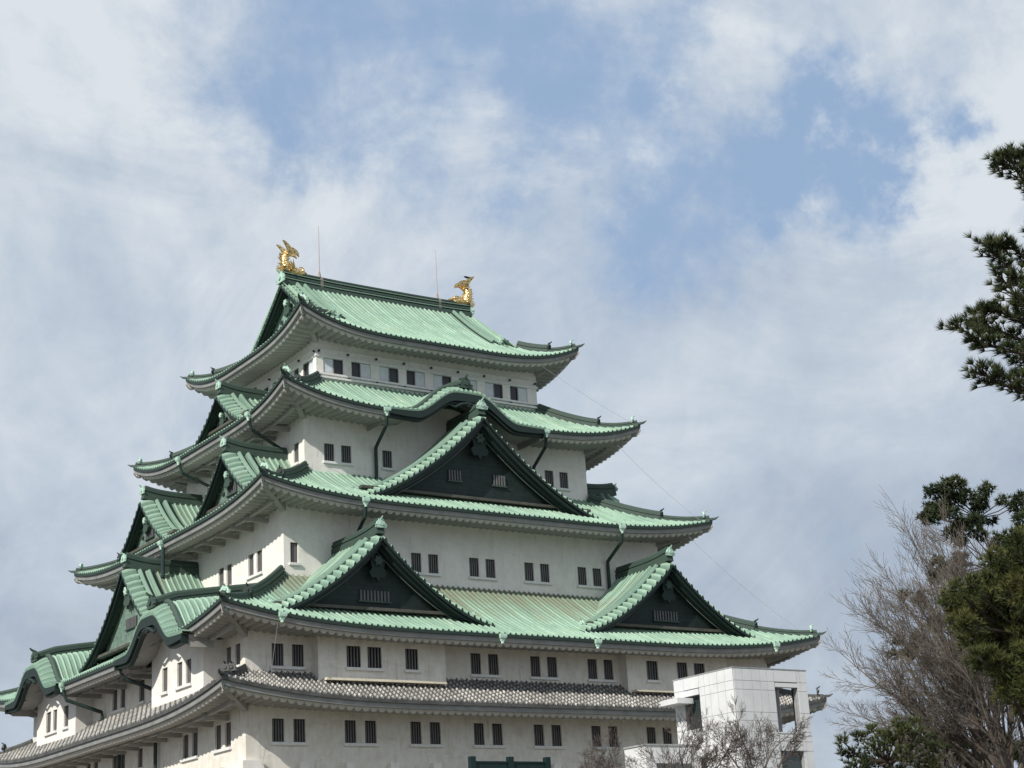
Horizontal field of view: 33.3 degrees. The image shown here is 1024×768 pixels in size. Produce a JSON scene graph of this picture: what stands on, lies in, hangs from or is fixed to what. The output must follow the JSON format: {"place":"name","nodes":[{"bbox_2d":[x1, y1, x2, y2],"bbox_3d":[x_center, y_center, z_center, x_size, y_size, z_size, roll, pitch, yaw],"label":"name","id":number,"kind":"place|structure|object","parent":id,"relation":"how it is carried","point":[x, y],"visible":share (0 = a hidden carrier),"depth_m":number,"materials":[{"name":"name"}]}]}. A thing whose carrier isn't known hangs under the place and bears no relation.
{"place":"outdoors","nodes":[
{"label":"outdoors","id":0,"kind":"place"},
{"bbox_2d":[0,0,1023,767],"label":"sky","id":1,"kind":"structure","parent":0,"point":[749,218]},
{"bbox_2d":[623,666,814,767],"bbox_3d":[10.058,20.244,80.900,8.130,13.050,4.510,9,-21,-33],"label":"lift tower","id":2,"kind":"structure","parent":0,"point":[753,689],"depth_m":81.46,"materials":[{"name":"white concrete"}]},
{"bbox_2d":[688,695,701,729],"bbox_3d":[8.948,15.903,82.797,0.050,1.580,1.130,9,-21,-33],"label":"window glass","id":3,"kind":"structure","parent":2,"relation":"in","point":[696,708],"depth_m":82.86,"materials":[{"name":"black glass"}]},
{"bbox_2d":[781,752,801,767],"bbox_3d":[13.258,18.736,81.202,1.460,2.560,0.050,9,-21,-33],"label":"window glass","id":4,"kind":"structure","parent":2,"relation":"in","point":[797,763],"depth_m":81.54,"materials":[{"name":"glass"}]},
{"label":"ground","id":5,"kind":"structure","parent":0,"visible":0},
{"bbox_2d":[468,756,550,767],"bbox_3d":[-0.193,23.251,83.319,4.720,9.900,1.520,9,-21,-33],"label":"service stair","id":6,"kind":"object","parent":5,"relation":"on","point":[509,762],"visible":1,"depth_m":84.11,"materials":[{"name":"green metal"}]},
{"bbox_2d":[562,724,674,767],"bbox_3d":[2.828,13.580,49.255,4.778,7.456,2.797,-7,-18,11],"label":"bare cherry tree","id":7,"kind":"object","parent":5,"relation":"on","point":[600,764],"visible":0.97,"depth_m":49.71,"materials":[{"name":"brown plant"}]},
{"bbox_2d":[612,703,747,767],"bbox_3d":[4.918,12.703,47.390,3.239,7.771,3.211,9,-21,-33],"label":"bare cherry tree","id":8,"kind":"object","parent":5,"relation":"on","point":[714,759],"visible":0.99,"depth_m":47.90,"materials":[{"name":"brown plant"}]},
{"bbox_2d":[687,696,812,767],"bbox_3d":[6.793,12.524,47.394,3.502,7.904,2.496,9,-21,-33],"label":"bare cherry tree","id":9,"kind":"object","parent":5,"relation":"on","point":[758,744],"visible":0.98,"depth_m":48.08,"materials":[{"name":"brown plant"}]},
{"bbox_2d":[832,714,951,767],"bbox_3d":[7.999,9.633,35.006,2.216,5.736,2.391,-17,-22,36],"label":"pine tree","id":10,"kind":"object","parent":5,"relation":"on","point":[863,760],"visible":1,"depth_m":35.44,"materials":[{"name":"green plant"}]},
{"bbox_2d":[813,485,1023,767],"bbox_3d":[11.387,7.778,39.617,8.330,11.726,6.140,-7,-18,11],"label":"bare zelkova tree","id":11,"kind":"object","parent":5,"relation":"on","point":[960,683],"visible":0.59,"depth_m":40.28,"materials":[{"name":"grey plant"}]},
{"bbox_2d":[884,473,1023,767],"bbox_3d":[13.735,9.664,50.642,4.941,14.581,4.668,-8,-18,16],"label":"pine tree","id":12,"kind":"object","parent":5,"relation":"on","point":[975,503],"visible":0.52,"depth_m":52.09,"materials":[{"name":"green plant"}]},
{"bbox_2d":[933,523,1023,726],"bbox_3d":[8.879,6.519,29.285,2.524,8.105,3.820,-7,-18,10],"label":"pine tree","id":13,"kind":"object","parent":5,"relation":"on","point":[998,594],"visible":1,"depth_m":29.63,"materials":[{"name":"green plant"}]},
{"bbox_2d":[934,140,1023,401],"bbox_3d":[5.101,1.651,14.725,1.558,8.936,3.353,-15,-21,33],"label":"pine tree","id":14,"kind":"object","parent":5,"relation":"on","point":[996,246],"visible":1,"depth_m":14.70,"materials":[{"name":"green plant"}]},
{"bbox_2d":[941,730,1021,767],"bbox_3d":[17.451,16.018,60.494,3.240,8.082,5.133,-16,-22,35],"label":"tree","id":15,"kind":"object","parent":5,"relation":"on","point":[1016,756],"visible":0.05,"depth_m":60.98,"materials":[{"name":"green plant"}]},
{"bbox_3d":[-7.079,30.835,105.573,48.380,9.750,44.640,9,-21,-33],"label":"stone foundation","id":16,"kind":"object","parent":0,"visible":0},
{"bbox_2d":[0,269,832,767],"bbox_3d":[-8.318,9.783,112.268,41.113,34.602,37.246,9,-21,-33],"label":"castle keep","id":17,"kind":"structure","parent":16,"relation":"on","point":[462,567],"depth_m":100.38,"materials":[{"name":"white paint"}]},
{"bbox_2d":[47,712,50,732],"bbox_3d":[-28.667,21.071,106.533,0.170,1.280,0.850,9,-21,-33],"label":"window","id":18,"kind":"structure","parent":17,"relation":"in","point":[49,714],"depth_m":106.61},
{"bbox_2d":[54,710,56,729],"bbox_3d":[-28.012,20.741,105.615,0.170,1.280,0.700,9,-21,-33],"label":"window","id":19,"kind":"structure","parent":17,"relation":"in","point":[55,724],"depth_m":105.70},
{"bbox_2d":[65,705,68,726],"bbox_3d":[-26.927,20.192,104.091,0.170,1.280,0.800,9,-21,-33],"label":"window","id":20,"kind":"structure","parent":17,"relation":"in","point":[67,707],"depth_m":104.18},
{"bbox_2d":[114,756,116,767],"bbox_3d":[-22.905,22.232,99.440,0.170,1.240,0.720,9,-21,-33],"label":"window","id":21,"kind":"structure","parent":17,"relation":"in","point":[115,757],"depth_m":99.62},
{"bbox_2d":[114,690,116,709],"bbox_3d":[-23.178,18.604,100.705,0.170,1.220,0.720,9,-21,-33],"label":"window","id":22,"kind":"structure","parent":17,"relation":"in","point":[115,695],"depth_m":100.81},
{"bbox_2d":[122,755,124,767],"bbox_3d":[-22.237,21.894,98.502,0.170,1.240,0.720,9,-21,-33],"label":"window","id":23,"kind":"structure","parent":17,"relation":"in","point":[123,756],"depth_m":98.60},
{"bbox_2d":[122,689,124,707],"bbox_3d":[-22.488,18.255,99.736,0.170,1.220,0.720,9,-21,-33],"label":"window","id":24,"kind":"structure","parent":17,"relation":"in","point":[123,690],"depth_m":99.83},
{"bbox_2d":[139,748,142,767],"bbox_3d":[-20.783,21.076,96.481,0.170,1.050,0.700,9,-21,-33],"label":"window","id":25,"kind":"structure","parent":17,"relation":"in","point":[141,750],"depth_m":96.56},
{"bbox_2d":[141,679,144,700],"bbox_3d":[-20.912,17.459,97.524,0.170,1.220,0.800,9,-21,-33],"label":"window","id":26,"kind":"structure","parent":17,"relation":"in","point":[143,681],"depth_m":97.59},
{"bbox_2d":[164,668,167,691],"bbox_3d":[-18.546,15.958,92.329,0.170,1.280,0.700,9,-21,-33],"label":"window","id":27,"kind":"structure","parent":17,"relation":"in","point":[166,669],"depth_m":92.42,"materials":[{"name":"grey"}]},
{"bbox_2d":[179,662,181,685],"bbox_3d":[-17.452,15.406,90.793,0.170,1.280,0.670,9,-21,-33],"label":"window","id":28,"kind":"structure","parent":17,"relation":"in","point":[180,664],"depth_m":90.90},
{"bbox_2d":[185,735,187,757],"bbox_3d":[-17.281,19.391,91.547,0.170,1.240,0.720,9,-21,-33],"label":"window","id":29,"kind":"structure","parent":17,"relation":"in","point":[186,736],"depth_m":91.61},
{"bbox_2d":[187,659,190,682],"bbox_3d":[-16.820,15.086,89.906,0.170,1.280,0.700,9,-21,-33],"label":"window","id":30,"kind":"structure","parent":17,"relation":"in","point":[189,661],"depth_m":89.99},
{"bbox_2d":[194,733,197,755],"bbox_3d":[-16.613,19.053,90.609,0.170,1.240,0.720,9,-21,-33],"label":"window","id":31,"kind":"structure","parent":17,"relation":"in","point":[195,734],"depth_m":90.65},
{"bbox_2d":[217,725,220,749],"bbox_3d":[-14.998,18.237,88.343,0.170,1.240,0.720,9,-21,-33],"label":"window","id":32,"kind":"structure","parent":17,"relation":"in","point":[218,727],"depth_m":88.40,"materials":[{"name":"black glass"}]},
{"bbox_2d":[220,568,223,585],"bbox_3d":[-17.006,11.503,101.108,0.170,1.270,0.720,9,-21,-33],"label":"window","id":33,"kind":"structure","parent":17,"relation":"in","point":[221,570],"depth_m":101.20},
{"bbox_2d":[227,722,230,746],"bbox_3d":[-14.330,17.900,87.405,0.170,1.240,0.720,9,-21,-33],"label":"window","id":34,"kind":"structure","parent":17,"relation":"in","point":[228,724],"depth_m":87.46,"materials":[{"name":"black metal"}]},
{"bbox_2d":[227,647,230,663],"bbox_3d":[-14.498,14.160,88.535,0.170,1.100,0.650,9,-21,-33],"label":"window","id":35,"kind":"structure","parent":17,"relation":"in","point":[228,649],"depth_m":88.66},
{"bbox_2d":[228,564,231,584],"bbox_3d":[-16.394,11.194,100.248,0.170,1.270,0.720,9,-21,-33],"label":"window","id":36,"kind":"structure","parent":17,"relation":"in","point":[229,566],"depth_m":100.29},
{"bbox_2d":[237,644,239,664],"bbox_3d":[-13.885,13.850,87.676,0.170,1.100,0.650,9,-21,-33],"label":"window","id":37,"kind":"structure","parent":17,"relation":"in","point":[238,645],"depth_m":87.74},
{"bbox_2d":[250,554,253,575],"bbox_3d":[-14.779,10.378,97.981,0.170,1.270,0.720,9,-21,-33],"label":"window","id":38,"kind":"structure","parent":17,"relation":"in","point":[251,556],"depth_m":98.04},
{"bbox_2d":[258,550,261,571],"bbox_3d":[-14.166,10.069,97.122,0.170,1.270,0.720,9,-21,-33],"label":"window","id":39,"kind":"structure","parent":17,"relation":"in","point":[259,552],"depth_m":97.19,"materials":[{"name":"black metal"}]},
{"bbox_2d":[272,643,282,665],"bbox_3d":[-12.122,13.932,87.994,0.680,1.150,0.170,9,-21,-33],"label":"window","id":40,"kind":"structure","parent":17,"relation":"in","point":[277,660],"depth_m":87.99,"materials":[{"name":"black metal"}]},
{"bbox_2d":[272,719,283,741],"bbox_3d":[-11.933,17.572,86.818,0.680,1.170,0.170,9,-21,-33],"label":"window","id":41,"kind":"structure","parent":17,"relation":"in","point":[277,724],"depth_m":86.80,"materials":[{"name":"black metal"}]},
{"bbox_2d":[276,240,306,274],"bbox_3d":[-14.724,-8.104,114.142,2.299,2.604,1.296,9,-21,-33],"label":"golden fish statue","id":42,"kind":"object","parent":17,"relation":"on","point":[285,262],"visible":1,"depth_m":113.79,"materials":[{"name":"gold metal"}]},
{"bbox_2d":[290,542,296,561],"bbox_3d":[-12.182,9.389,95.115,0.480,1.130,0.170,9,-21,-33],"label":"window","id":43,"kind":"structure","parent":17,"relation":"in","point":[293,546],"depth_m":95.07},
{"bbox_2d":[290,368,298,375],"bbox_3d":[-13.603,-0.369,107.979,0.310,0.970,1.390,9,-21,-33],"label":"window","id":44,"kind":"structure","parent":17,"relation":"in","point":[293,373],"depth_m":107.94,"materials":[{"name":"grey"}]},
{"bbox_2d":[295,443,298,462],"bbox_3d":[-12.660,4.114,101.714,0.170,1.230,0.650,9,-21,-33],"label":"window","id":45,"kind":"structure","parent":17,"relation":"in","point":[296,445],"depth_m":101.77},
{"bbox_2d":[292,644,302,666],"bbox_3d":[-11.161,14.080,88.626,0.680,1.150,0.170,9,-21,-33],"label":"window","id":46,"kind":"structure","parent":17,"relation":"in","point":[297,650],"depth_m":88.62,"materials":[{"name":"black metal"}]},
{"bbox_2d":[293,719,304,741],"bbox_3d":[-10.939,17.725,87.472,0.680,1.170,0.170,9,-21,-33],"label":"window","id":47,"kind":"structure","parent":17,"relation":"in","point":[299,727],"depth_m":87.48,"materials":[{"name":"black metal"}]},
{"bbox_2d":[303,360,312,375],"bbox_3d":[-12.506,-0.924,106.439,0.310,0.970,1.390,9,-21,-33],"label":"window","id":48,"kind":"structure","parent":17,"relation":"in","point":[307,367],"depth_m":106.45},
{"bbox_2d":[318,226,322,286],"bbox_3d":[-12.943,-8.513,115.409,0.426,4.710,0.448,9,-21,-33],"label":"lightning rod","id":49,"kind":"object","parent":17,"relation":"attached to","point":[319,274],"visible":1,"depth_m":115.20,"materials":[{"name":"metal"}]},
{"bbox_2d":[324,443,333,460],"bbox_3d":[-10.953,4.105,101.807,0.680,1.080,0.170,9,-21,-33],"label":"window","id":50,"kind":"structure","parent":17,"relation":"in","point":[328,448],"depth_m":101.80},
{"bbox_2d":[323,358,342,374],"bbox_3d":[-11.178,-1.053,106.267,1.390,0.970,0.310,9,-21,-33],"label":"window","id":51,"kind":"structure","parent":17,"relation":"in","point":[335,366],"depth_m":106.22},
{"bbox_2d":[341,446,350,462],"bbox_3d":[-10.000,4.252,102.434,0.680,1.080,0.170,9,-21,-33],"label":"window","id":52,"kind":"structure","parent":17,"relation":"in","point":[345,450],"depth_m":102.42,"materials":[{"name":"black metal"}]},
{"bbox_2d":[345,720,355,742],"bbox_3d":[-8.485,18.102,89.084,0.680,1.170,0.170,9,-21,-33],"label":"window","id":53,"kind":"structure","parent":17,"relation":"in","point":[350,736],"depth_m":89.07,"materials":[{"name":"black metal"}]},
{"bbox_2d":[346,646,359,666],"bbox_3d":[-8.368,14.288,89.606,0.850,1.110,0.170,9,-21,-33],"label":"window","id":54,"kind":"structure","parent":17,"relation":"in","point":[353,652],"depth_m":89.64,"materials":[{"name":"black metal"}]},
{"bbox_2d":[351,362,370,378],"bbox_3d":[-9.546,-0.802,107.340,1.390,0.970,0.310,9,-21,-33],"label":"window","id":55,"kind":"structure","parent":17,"relation":"in","point":[358,370],"depth_m":107.26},
{"bbox_2d":[365,721,375,742],"bbox_3d":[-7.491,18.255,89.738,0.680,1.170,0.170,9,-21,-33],"label":"window","id":56,"kind":"structure","parent":17,"relation":"in","point":[370,733],"depth_m":89.73,"materials":[{"name":"black metal"}]},
{"bbox_2d":[367,647,380,667],"bbox_3d":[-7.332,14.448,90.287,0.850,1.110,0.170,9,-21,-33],"label":"window","id":57,"kind":"structure","parent":17,"relation":"in","point":[374,653],"depth_m":90.30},
{"bbox_2d":[382,451,391,467],"bbox_3d":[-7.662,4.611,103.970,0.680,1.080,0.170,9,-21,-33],"label":"window","id":58,"kind":"structure","parent":17,"relation":"in","point":[386,455],"depth_m":103.96,"materials":[{"name":"black metal"}]},
{"bbox_2d":[379,367,398,382],"bbox_3d":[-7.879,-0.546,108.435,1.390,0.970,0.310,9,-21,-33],"label":"window","id":59,"kind":"structure","parent":17,"relation":"in","point":[386,374],"depth_m":108.37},
{"bbox_2d":[405,649,417,669],"bbox_3d":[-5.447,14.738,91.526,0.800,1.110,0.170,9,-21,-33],"label":"window","id":60,"kind":"structure","parent":17,"relation":"in","point":[410,654],"depth_m":91.54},
{"bbox_2d":[410,722,420,743],"bbox_3d":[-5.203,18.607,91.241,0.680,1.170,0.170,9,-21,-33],"label":"window","id":61,"kind":"structure","parent":17,"relation":"in","point":[414,726],"depth_m":91.23,"materials":[{"name":"black metal"}]},
{"bbox_2d":[406,370,424,386],"bbox_3d":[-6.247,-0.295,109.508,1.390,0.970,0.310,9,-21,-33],"label":"window","id":62,"kind":"structure","parent":17,"relation":"in","point":[413,378],"depth_m":109.43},
{"bbox_2d":[411,553,420,571],"bbox_3d":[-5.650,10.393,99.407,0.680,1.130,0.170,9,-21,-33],"label":"window","id":63,"kind":"structure","parent":17,"relation":"in","point":[415,557],"depth_m":99.42,"materials":[{"name":"black metal"}]},
{"bbox_2d":[428,554,437,573],"bbox_3d":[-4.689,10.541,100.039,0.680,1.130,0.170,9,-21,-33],"label":"window","id":64,"kind":"structure","parent":17,"relation":"in","point":[432,559],"depth_m":100.05,"materials":[{"name":"black metal"}]},
{"bbox_2d":[430,722,439,743],"bbox_3d":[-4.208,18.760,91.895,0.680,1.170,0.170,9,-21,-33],"label":"window","id":65,"kind":"structure","parent":17,"relation":"in","point":[434,726],"depth_m":91.90,"materials":[{"name":"black metal"}]},
{"bbox_2d":[435,250,441,307],"bbox_3d":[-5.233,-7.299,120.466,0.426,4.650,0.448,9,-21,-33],"label":"lightning rod","id":66,"kind":"object","parent":17,"relation":"attached to","point":[436,282],"visible":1,"depth_m":120.28,"materials":[{"name":"metal"}]},
{"bbox_2d":[433,375,450,388],"bbox_3d":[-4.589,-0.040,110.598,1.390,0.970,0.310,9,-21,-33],"label":"window","id":67,"kind":"structure","parent":17,"relation":"in","point":[438,381],"depth_m":110.45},
{"bbox_2d":[448,277,474,306],"bbox_3d":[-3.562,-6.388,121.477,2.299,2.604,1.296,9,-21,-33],"label":"golden fish statue","id":68,"kind":"object","parent":17,"relation":"on","point":[466,297],"visible":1,"depth_m":121.43,"materials":[{"name":"gold metal"}]},
{"bbox_2d":[459,378,476,389],"bbox_3d":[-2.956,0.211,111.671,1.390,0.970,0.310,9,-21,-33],"label":"window","id":69,"kind":"structure","parent":17,"relation":"in","point":[473,383],"depth_m":111.86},
{"bbox_2d":[469,558,478,576],"bbox_3d":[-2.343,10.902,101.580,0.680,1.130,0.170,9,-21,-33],"label":"window","id":70,"kind":"structure","parent":17,"relation":"in","point":[473,562],"depth_m":101.58,"materials":[{"name":"black metal"}]},
{"bbox_2d":[470,653,480,673],"bbox_3d":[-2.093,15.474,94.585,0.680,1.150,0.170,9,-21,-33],"label":"window","id":71,"kind":"structure","parent":17,"relation":"in","point":[475,658],"depth_m":94.59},
{"bbox_2d":[474,723,483,744],"bbox_3d":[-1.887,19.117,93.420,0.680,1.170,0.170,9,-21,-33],"label":"window","id":72,"kind":"structure","parent":17,"relation":"in","point":[478,727],"depth_m":93.42,"materials":[{"name":"black metal"}]},
{"bbox_2d":[485,559,494,577],"bbox_3d":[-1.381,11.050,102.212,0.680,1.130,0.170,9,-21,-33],"label":"window","id":73,"kind":"structure","parent":17,"relation":"in","point":[490,573],"depth_m":102.20,"materials":[{"name":"black metal"}]},
{"bbox_2d":[488,654,497,674],"bbox_3d":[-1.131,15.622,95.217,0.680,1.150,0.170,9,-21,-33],"label":"window","id":74,"kind":"structure","parent":17,"relation":"in","point":[492,658],"depth_m":95.21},
{"bbox_2d":[485,383,502,397],"bbox_3d":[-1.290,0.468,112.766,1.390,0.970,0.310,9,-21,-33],"label":"window","id":75,"kind":"structure","parent":17,"relation":"in","point":[491,390],"depth_m":112.70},
{"bbox_2d":[492,724,501,744],"bbox_3d":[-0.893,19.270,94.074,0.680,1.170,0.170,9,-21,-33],"label":"window","id":76,"kind":"structure","parent":17,"relation":"in","point":[496,728],"depth_m":94.06,"materials":[{"name":"black metal"}]},
{"bbox_2d":[510,386,526,401],"bbox_3d":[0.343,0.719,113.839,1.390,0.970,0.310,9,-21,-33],"label":"window","id":77,"kind":"structure","parent":17,"relation":"in","point":[518,394],"depth_m":113.76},
{"bbox_2d":[524,563,532,580],"bbox_3d":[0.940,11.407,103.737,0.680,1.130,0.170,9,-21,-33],"label":"window","id":78,"kind":"structure","parent":17,"relation":"in","point":[528,567],"depth_m":103.73,"materials":[{"name":"black metal"}]},
{"bbox_2d":[530,656,539,676],"bbox_3d":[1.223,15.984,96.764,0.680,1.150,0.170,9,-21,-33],"label":"window","id":79,"kind":"structure","parent":17,"relation":"in","point":[534,661],"depth_m":96.76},
{"bbox_2d":[534,725,543,745],"bbox_3d":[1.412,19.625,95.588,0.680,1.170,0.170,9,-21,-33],"label":"window","id":80,"kind":"structure","parent":17,"relation":"in","point":[538,729],"depth_m":95.59,"materials":[{"name":"black metal"}]},
{"bbox_2d":[540,564,548,581],"bbox_3d":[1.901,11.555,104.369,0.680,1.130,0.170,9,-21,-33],"label":"window","id":81,"kind":"structure","parent":17,"relation":"in","point":[544,573],"depth_m":104.37,"materials":[{"name":"black metal"}]},
{"bbox_2d":[545,471,552,486],"bbox_3d":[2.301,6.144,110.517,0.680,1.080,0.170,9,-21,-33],"label":"window","id":82,"kind":"structure","parent":17,"relation":"in","point":[548,474],"depth_m":110.53,"materials":[{"name":"black metal"}]},
{"bbox_2d":[547,657,556,676],"bbox_3d":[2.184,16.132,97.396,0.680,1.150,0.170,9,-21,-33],"label":"window","id":83,"kind":"structure","parent":17,"relation":"in","point":[551,661],"depth_m":97.40,"materials":[{"name":"black metal"}]},
{"bbox_2d":[551,725,560,745],"bbox_3d":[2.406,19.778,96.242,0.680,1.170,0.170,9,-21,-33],"label":"window","id":84,"kind":"structure","parent":17,"relation":"in","point":[556,736],"depth_m":96.23,"materials":[{"name":"black metal"}]},
{"bbox_2d":[559,472,567,488],"bbox_3d":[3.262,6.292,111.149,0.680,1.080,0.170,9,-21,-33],"label":"window","id":85,"kind":"structure","parent":17,"relation":"in","point":[563,476],"depth_m":111.15,"materials":[{"name":"black metal"}]},
{"bbox_2d":[577,567,585,584],"bbox_3d":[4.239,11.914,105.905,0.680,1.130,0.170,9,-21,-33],"label":"window","id":86,"kind":"structure","parent":17,"relation":"in","point":[581,571],"depth_m":105.88,"materials":[{"name":"black metal"}]},
{"bbox_2d":[541,365,634,424],"bbox_3d":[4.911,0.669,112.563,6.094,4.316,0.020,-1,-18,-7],"label":"grounding wire","id":87,"kind":"object","parent":17,"relation":"attached to","point":[585,395],"visible":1,"depth_m":112.50,"materials":[{"name":"metal"}]},
{"bbox_2d":[587,659,596,678],"bbox_3d":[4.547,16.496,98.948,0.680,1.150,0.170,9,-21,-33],"label":"window","id":88,"kind":"structure","parent":17,"relation":"in","point":[592,674],"depth_m":98.93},
{"bbox_2d":[591,726,600,746],"bbox_3d":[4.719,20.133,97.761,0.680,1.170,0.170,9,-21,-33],"label":"window","id":89,"kind":"structure","parent":17,"relation":"in","point":[595,730],"depth_m":97.78,"materials":[{"name":"black metal"}]},
{"bbox_2d":[592,568,600,585],"bbox_3d":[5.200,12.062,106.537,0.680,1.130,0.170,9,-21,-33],"label":"window","id":90,"kind":"structure","parent":17,"relation":"in","point":[596,572],"depth_m":106.53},
{"bbox_2d":[603,660,612,679],"bbox_3d":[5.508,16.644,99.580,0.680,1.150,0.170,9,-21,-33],"label":"window","id":91,"kind":"structure","parent":17,"relation":"in","point":[608,675],"depth_m":99.59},
{"bbox_2d":[608,726,617,746],"bbox_3d":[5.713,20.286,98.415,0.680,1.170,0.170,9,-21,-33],"label":"window","id":92,"kind":"structure","parent":17,"relation":"in","point":[612,729],"depth_m":98.43,"materials":[{"name":"black metal"}]},
{"bbox_2d":[646,727,655,743],"bbox_3d":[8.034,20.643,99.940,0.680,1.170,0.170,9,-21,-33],"label":"window","id":93,"kind":"structure","parent":17,"relation":"in","point":[650,730],"depth_m":99.98,"materials":[{"name":"black metal"}]},
{"bbox_2d":[646,661,657,679],"bbox_3d":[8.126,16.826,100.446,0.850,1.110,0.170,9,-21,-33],"label":"window","id":94,"kind":"structure","parent":17,"relation":"in","point":[651,666],"depth_m":100.47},
{"bbox_2d":[623,451,697,518],"bbox_3d":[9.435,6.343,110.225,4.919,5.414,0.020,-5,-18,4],"label":"grounding wire","id":95,"kind":"object","parent":17,"relation":"attached to","point":[654,481],"visible":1,"depth_m":110.26,"materials":[{"name":"metal"}]},
{"bbox_2d":[662,728,671,743],"bbox_3d":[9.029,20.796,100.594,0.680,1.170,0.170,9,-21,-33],"label":"window","id":96,"kind":"structure","parent":17,"relation":"in","point":[666,735],"depth_m":100.61,"materials":[{"name":"black metal"}]},
{"bbox_2d":[677,662,686,678],"bbox_3d":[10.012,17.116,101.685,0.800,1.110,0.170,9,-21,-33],"label":"window","id":97,"kind":"structure","parent":17,"relation":"in","point":[681,667],"depth_m":101.73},
{"bbox_2d":[694,663,703,674],"bbox_3d":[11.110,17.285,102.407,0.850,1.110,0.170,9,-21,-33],"label":"window","id":98,"kind":"structure","parent":17,"relation":"in","point":[698,668],"depth_m":102.50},
{"bbox_2d":[689,537,796,627],"bbox_3d":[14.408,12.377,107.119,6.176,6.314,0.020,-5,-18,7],"label":"grounding wire","id":99,"kind":"object","parent":17,"relation":"attached to","point":[740,584],"visible":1,"depth_m":107.06,"materials":[{"name":"metal"}]}
]}

